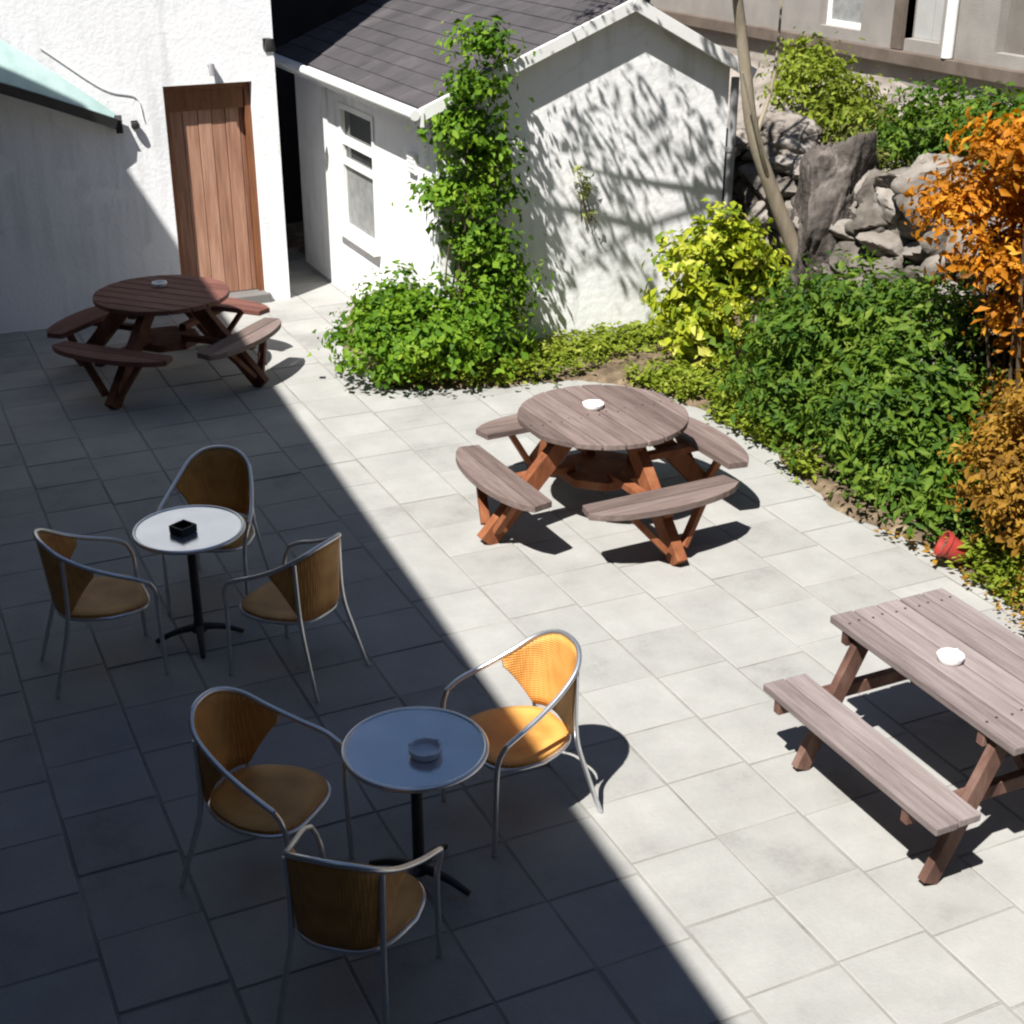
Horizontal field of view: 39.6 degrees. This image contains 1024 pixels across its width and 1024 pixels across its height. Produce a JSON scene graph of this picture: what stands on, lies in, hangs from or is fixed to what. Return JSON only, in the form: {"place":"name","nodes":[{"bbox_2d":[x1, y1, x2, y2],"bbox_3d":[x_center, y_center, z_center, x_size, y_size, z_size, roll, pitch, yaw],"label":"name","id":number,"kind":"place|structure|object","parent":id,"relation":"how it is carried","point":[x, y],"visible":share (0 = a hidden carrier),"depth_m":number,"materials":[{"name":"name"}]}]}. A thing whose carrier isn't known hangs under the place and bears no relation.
{"place":"outdoors","nodes":[
{"label":"outdoors","id":0,"kind":"place"},
{"bbox_2d":[270,0,368,222],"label":"dark building","id":1,"kind":"structure","parent":0,"point":[293,19],"depth_m":16.91,"materials":[{"name":"stone"}]},
{"bbox_2d":[0,248,1023,1023],"bbox_3d":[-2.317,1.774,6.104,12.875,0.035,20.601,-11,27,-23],"label":"patio paving","id":2,"kind":"structure","parent":0,"point":[918,978],"depth_m":7.37,"materials":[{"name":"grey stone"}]},
{"bbox_2d":[33,528,169,697],"bbox_3d":[-2.307,0.470,7.860,0.621,0.876,0.576,-12,27,-24],"label":"bistro chair","id":3,"kind":"object","parent":2,"relation":"on","point":[79,592],"visible":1,"depth_m":7.74,"materials":[{"name":"wood"}]},
{"bbox_2d":[0,0,289,333],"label":"white house","id":4,"kind":"structure","parent":2,"relation":"on","point":[185,178],"depth_m":13.57,"materials":[{"name":"paint"}]},
{"bbox_2d":[0,39,122,133],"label":"lean to roof","id":5,"kind":"object","parent":4,"relation":"attached to","point":[25,77],"visible":1,"depth_m":12.80,"materials":[{"name":"clear glass"}]},
{"bbox_2d":[39,47,143,119],"bbox_3d":[-3.869,-3.948,13.126,0.868,0.705,0.010,-11,27,-23],"label":"wall cable","id":6,"kind":"object","parent":4,"relation":"attached to","point":[94,83],"depth_m":13.13,"materials":[{"name":"white paint"}]},
{"bbox_2d":[131,120,139,128],"bbox_3d":[-3.548,-3.645,13.393,0.080,0.070,0.085,-11,27,-23],"label":"wall lamp","id":7,"kind":"object","parent":4,"relation":"attached to","point":[135,124],"visible":1,"depth_m":13.37,"materials":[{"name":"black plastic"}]},
{"bbox_2d":[169,107,256,291],"bbox_3d":[-2.977,-3.082,14.203,0.734,1.830,0.040,-11,27,-23],"label":"door","id":8,"kind":"structure","parent":4,"relation":"in","point":[210,154],"depth_m":14.16,"materials":[{"name":"brown wood"}]},
{"bbox_2d":[262,38,275,51],"bbox_3d":[-2.324,-4.467,13.589,0.110,0.120,0.175,-11,27,-23],"label":"wall lamp","id":9,"kind":"object","parent":4,"relation":"attached to","point":[268,45],"visible":1,"depth_m":13.53,"materials":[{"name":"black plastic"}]},
{"bbox_2d":[47,275,280,409],"bbox_3d":[-3.017,-1.537,12.404,1.930,0.784,1.930,10,26,20],"label":"round picnic table","id":10,"kind":"object","parent":2,"relation":"on","point":[200,303],"visible":1,"depth_m":12.18,"materials":[{"name":"wood"}]},
{"bbox_2d":[152,280,166,286],"bbox_3d":[-3.078,-1.993,12.416,0.130,0.037,0.132,-11,27,-23],"label":"ashtray","id":11,"kind":"object","parent":10,"relation":"on","point":[159,283],"visible":1,"depth_m":12.40,"materials":[{"name":"white ceramic"}]},
{"bbox_2d":[131,505,245,658],"bbox_3d":[-1.820,0.411,8.157,0.630,0.717,0.630,6,25,12],"label":"bistro table","id":12,"kind":"object","parent":2,"relation":"on","point":[218,527],"visible":0.89,"depth_m":8.07,"materials":[{"name":"metal"}]},
{"bbox_2d":[169,519,196,537],"bbox_3d":[-1.839,0.091,7.952,0.110,0.045,0.110,17,30,33],"label":"ashtray","id":13,"kind":"object","parent":12,"relation":"on","point":[182,528],"visible":1,"depth_m":7.93,"materials":[{"name":"black plastic"}]},
{"bbox_2d":[157,445,270,612],"bbox_3d":[-1.806,0.095,8.677,0.576,0.876,0.621,2,25,4],"label":"bistro chair","id":14,"kind":"object","parent":2,"relation":"on","point":[217,475],"visible":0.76,"depth_m":8.74,"materials":[{"name":"wood"}]},
{"bbox_2d":[179,687,354,926],"bbox_3d":[-1.101,1.227,6.214,0.621,0.876,0.576,10,27,21],"label":"bistro chair","id":15,"kind":"object","parent":2,"relation":"on","point":[230,728],"visible":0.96,"depth_m":6.21,"materials":[{"name":"wood"}]},
{"bbox_2d":[221,533,369,702],"bbox_3d":[-1.189,0.487,7.824,0.621,0.876,0.576,14,28,28],"label":"bistro chair","id":16,"kind":"object","parent":2,"relation":"on","point":[302,590],"visible":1,"depth_m":7.64,"materials":[{"name":"wood"}]},
{"bbox_2d":[275,824,442,1023],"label":"bistro chair","id":17,"kind":"object","parent":2,"relation":"on","point":[346,908],"visible":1,"depth_m":5.29,"materials":[{"name":"wood"}]},
{"bbox_2d":[340,706,488,895],"bbox_3d":[-0.412,1.317,6.188,0.630,0.717,0.630,-17,30,-33],"label":"bistro table","id":18,"kind":"object","parent":2,"relation":"on","point":[374,753],"visible":0.84,"depth_m":6.07,"materials":[{"name":"metal"}]},
{"bbox_2d":[408,737,442,761],"bbox_3d":[-0.363,1.000,5.980,0.144,0.041,0.147,-11,27,-23],"label":"ashtray","id":19,"kind":"object","parent":18,"relation":"on","point":[425,749],"visible":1,"depth_m":5.99,"materials":[{"name":"grey glass"}]},
{"bbox_2d":[440,629,602,856],"bbox_3d":[0.050,1.023,6.658,0.621,0.876,0.576,-14,28,-28],"label":"bistro chair","id":20,"kind":"object","parent":2,"relation":"on","point":[542,667],"visible":0.9,"depth_m":6.66,"materials":[{"name":"wood"}]},
{"bbox_2d":[456,385,748,565],"bbox_3d":[0.612,-0.312,9.741,1.930,0.784,1.930,-12,27,-24],"label":"round picnic table","id":21,"kind":"object","parent":2,"relation":"on","point":[561,423],"visible":1,"depth_m":9.44,"materials":[{"name":"wood"}]},
{"bbox_2d":[582,399,603,410],"bbox_3d":[0.553,-0.727,9.664,0.144,0.037,0.147,-11,27,-23],"label":"ashtray","id":22,"kind":"object","parent":21,"relation":"on","point":[593,405],"visible":1,"depth_m":9.67,"materials":[{"name":"white ceramic"}]},
{"bbox_2d":[763,588,1023,884],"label":"rectangular picnic table","id":23,"kind":"object","parent":2,"relation":"on","point":[980,688],"visible":0.99,"depth_m":6.58,"materials":[{"name":"wood"}]},
{"bbox_2d":[937,648,964,665],"bbox_3d":[2.041,0.675,6.615,0.124,0.037,0.126,-11,27,-23],"label":"ashtray","id":24,"kind":"object","parent":23,"relation":"on","point":[951,656],"visible":1,"depth_m":6.62,"materials":[{"name":"white ceramic"}]},
{"bbox_2d":[285,50,1023,617],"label":"planting bed bank","id":25,"kind":"structure","parent":0,"point":[615,374],"depth_m":12.38,"materials":[{"name":"soil"}]},
{"bbox_2d":[307,11,553,390],"bbox_3d":[-0.706,-2.554,11.893,2.119,3.076,1.696,1,25,3],"label":"climbing vine","id":26,"kind":"object","parent":25,"relation":"on","point":[394,322],"visible":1,"depth_m":12.01,"materials":[{"name":"green plant"}]},
{"bbox_2d":[375,316,1023,609],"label":"ground cover","id":27,"kind":"object","parent":25,"relation":"on","point":[603,338],"visible":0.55,"depth_m":12.16,"materials":[{"name":"green plant"}]},
{"bbox_2d":[640,197,800,369],"bbox_3d":[1.773,-2.014,12.450,1.541,1.628,1.198,-11,27,-23],"label":"variegated shrub","id":28,"kind":"object","parent":25,"relation":"on","point":[725,262],"visible":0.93,"depth_m":12.15,"materials":[{"name":"yellow plant"}]},
{"bbox_2d":[732,0,797,263],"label":"slender tree","id":29,"kind":"object","parent":25,"relation":"on","point":[781,216],"visible":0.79,"depth_m":12.55,"materials":[{"name":"brown plant"}]},
{"bbox_2d":[755,26,897,144],"bbox_3d":[3.224,-4.303,14.392,1.941,1.067,1.454,20,31,36],"label":"ledge shrub","id":30,"kind":"object","parent":25,"relation":"on","point":[814,72],"visible":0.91,"depth_m":14.28,"materials":[{"name":"green plant"}]},
{"bbox_2d":[786,129,878,296],"bbox_3d":[2.888,-2.617,13.243,1.037,1.987,0.760,-22,38,-37],"label":"boulder","id":31,"kind":"object","parent":25,"relation":"on","point":[830,175],"visible":0.59,"depth_m":12.71,"materials":[{"name":"grey stone"}]},
{"bbox_2d":[645,0,1023,104],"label":"grey building","id":32,"kind":"structure","parent":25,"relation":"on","point":[977,44],"depth_m":15.05,"materials":[{"name":"paint"}]},
{"bbox_2d":[826,0,862,28],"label":"window","id":33,"kind":"structure","parent":32,"relation":"in","point":[843,13],"depth_m":15.97,"materials":[{"name":"white paint"}]},
{"bbox_2d":[914,0,944,41],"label":"door","id":34,"kind":"structure","parent":32,"relation":"in","point":[929,16],"depth_m":14.80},
{"bbox_2d":[1004,0,1023,54],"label":"garage door","id":35,"kind":"structure","parent":32,"relation":"in","point":[1014,44],"depth_m":13.74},
{"bbox_2d":[706,246,1023,551],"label":"green bush","id":36,"kind":"object","parent":25,"relation":"on","point":[863,355],"visible":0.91,"depth_m":10.10,"materials":[{"name":"green plant"}]},
{"bbox_2d":[816,94,917,168],"bbox_3d":[3.539,-3.732,13.801,1.286,0.628,1.978,1,25,2],"label":"ledge shrub","id":37,"kind":"object","parent":25,"relation":"on","point":[843,135],"visible":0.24,"depth_m":13.79,"materials":[{"name":"green plant"}]},
{"bbox_2d":[844,74,1023,169],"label":"ledge shrub","id":38,"kind":"object","parent":25,"relation":"on","point":[916,121],"visible":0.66,"depth_m":12.76,"materials":[{"name":"green plant"}]},
{"bbox_2d":[873,528,1023,634],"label":"fallen leaves","id":39,"kind":"object","parent":25,"relation":"on","point":[925,550],"visible":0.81,"depth_m":9.11,"materials":[{"name":"plant"}]},
{"bbox_2d":[934,531,968,562],"bbox_3d":[2.818,0.236,9.086,0.163,0.180,0.180,29,26,-3],"label":"plant pot","id":40,"kind":"object","parent":25,"relation":"on","point":[947,548],"visible":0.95,"depth_m":9.03,"materials":[{"name":"red ceramic"}]},
{"bbox_2d":[900,99,1023,503],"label":"orange maple","id":41,"kind":"object","parent":25,"relation":"on","point":[1002,254],"visible":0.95,"depth_m":9.12,"materials":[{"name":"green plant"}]},
{"bbox_2d":[923,277,1023,445],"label":"evergreen bush","id":42,"kind":"object","parent":25,"relation":"on","point":[981,357],"visible":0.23,"depth_m":9.95,"materials":[{"name":"green plant"}]},
{"bbox_2d":[948,382,1004,425],"bbox_3d":[3.582,-0.807,10.884,0.658,0.438,0.354,-20,31,-37],"label":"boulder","id":43,"kind":"object","parent":25,"relation":"on","point":[969,416],"visible":0.04,"depth_m":10.79,"materials":[{"name":"grey stone"}]},
{"bbox_2d":[937,369,1023,620],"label":"amber shrub","id":44,"kind":"object","parent":25,"relation":"on","point":[1002,463],"visible":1,"depth_m":8.69,"materials":[{"name":"orange plant"}]},
{"bbox_2d":[957,353,1023,501],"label":"amber shrub","id":45,"kind":"object","parent":25,"relation":"on","point":[998,378],"visible":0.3,"depth_m":9.70,"materials":[{"name":"orange plant"}]},
{"bbox_2d":[977,92,1023,176],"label":"ledge shrub","id":46,"kind":"object","parent":25,"relation":"on","point":[1010,121],"visible":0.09,"depth_m":11.82,"materials":[{"name":"green plant"}]},
{"label":"ground","id":47,"kind":"structure","parent":0,"visible":0},
{"bbox_2d":[274,0,756,356],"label":"white shed","id":48,"kind":"structure","parent":47,"relation":"on","point":[628,107],"depth_m":12.92,"materials":[{"name":"paint"}]},
{"bbox_2d":[336,101,380,256],"bbox_3d":[-1.505,-3.280,13.939,0.145,1.310,1.130,-11,27,-23],"label":"window","id":49,"kind":"structure","parent":48,"relation":"in","point":[356,127],"depth_m":14.00,"materials":[{"name":"white paint"}]},
{"bbox_2d":[571,165,597,222],"bbox_3d":[0.635,-2.848,12.683,0.266,0.542,0.181,-11,27,-23],"label":"wall creeper","id":50,"kind":"object","parent":48,"relation":"attached to","point":[584,194],"depth_m":12.67,"materials":[{"name":"green plant"}]},
{"bbox_2d":[721,110,1019,395],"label":"rubble wall","id":51,"kind":"structure","parent":47,"relation":"on","point":[877,219],"depth_m":12.45,"materials":[{"name":"stone"}]},
{"bbox_2d":[724,126,748,165],"bbox_3d":[2.051,-3.645,14.149,0.739,0.409,0.509,18,24,38],"label":"boulder","id":52,"kind":"object","parent":51,"relation":"on","point":[741,144],"visible":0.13,"depth_m":13.97,"materials":[{"name":"grey stone"}]},
{"bbox_2d":[760,109,818,155],"bbox_3d":[2.721,-3.654,13.941,0.636,0.460,0.817,-22,40,-30],"label":"boulder","id":53,"kind":"object","parent":51,"relation":"on","point":[804,129],"visible":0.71,"depth_m":13.74,"materials":[{"name":"grey stone"}]},
{"bbox_2d":[909,153,995,185],"bbox_3d":[3.742,-2.878,12.349,0.901,0.463,0.598,6,18,0],"label":"boulder","id":54,"kind":"object","parent":51,"relation":"on","point":[923,158],"visible":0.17,"depth_m":12.18,"materials":[{"name":"grey stone"}]}
]}

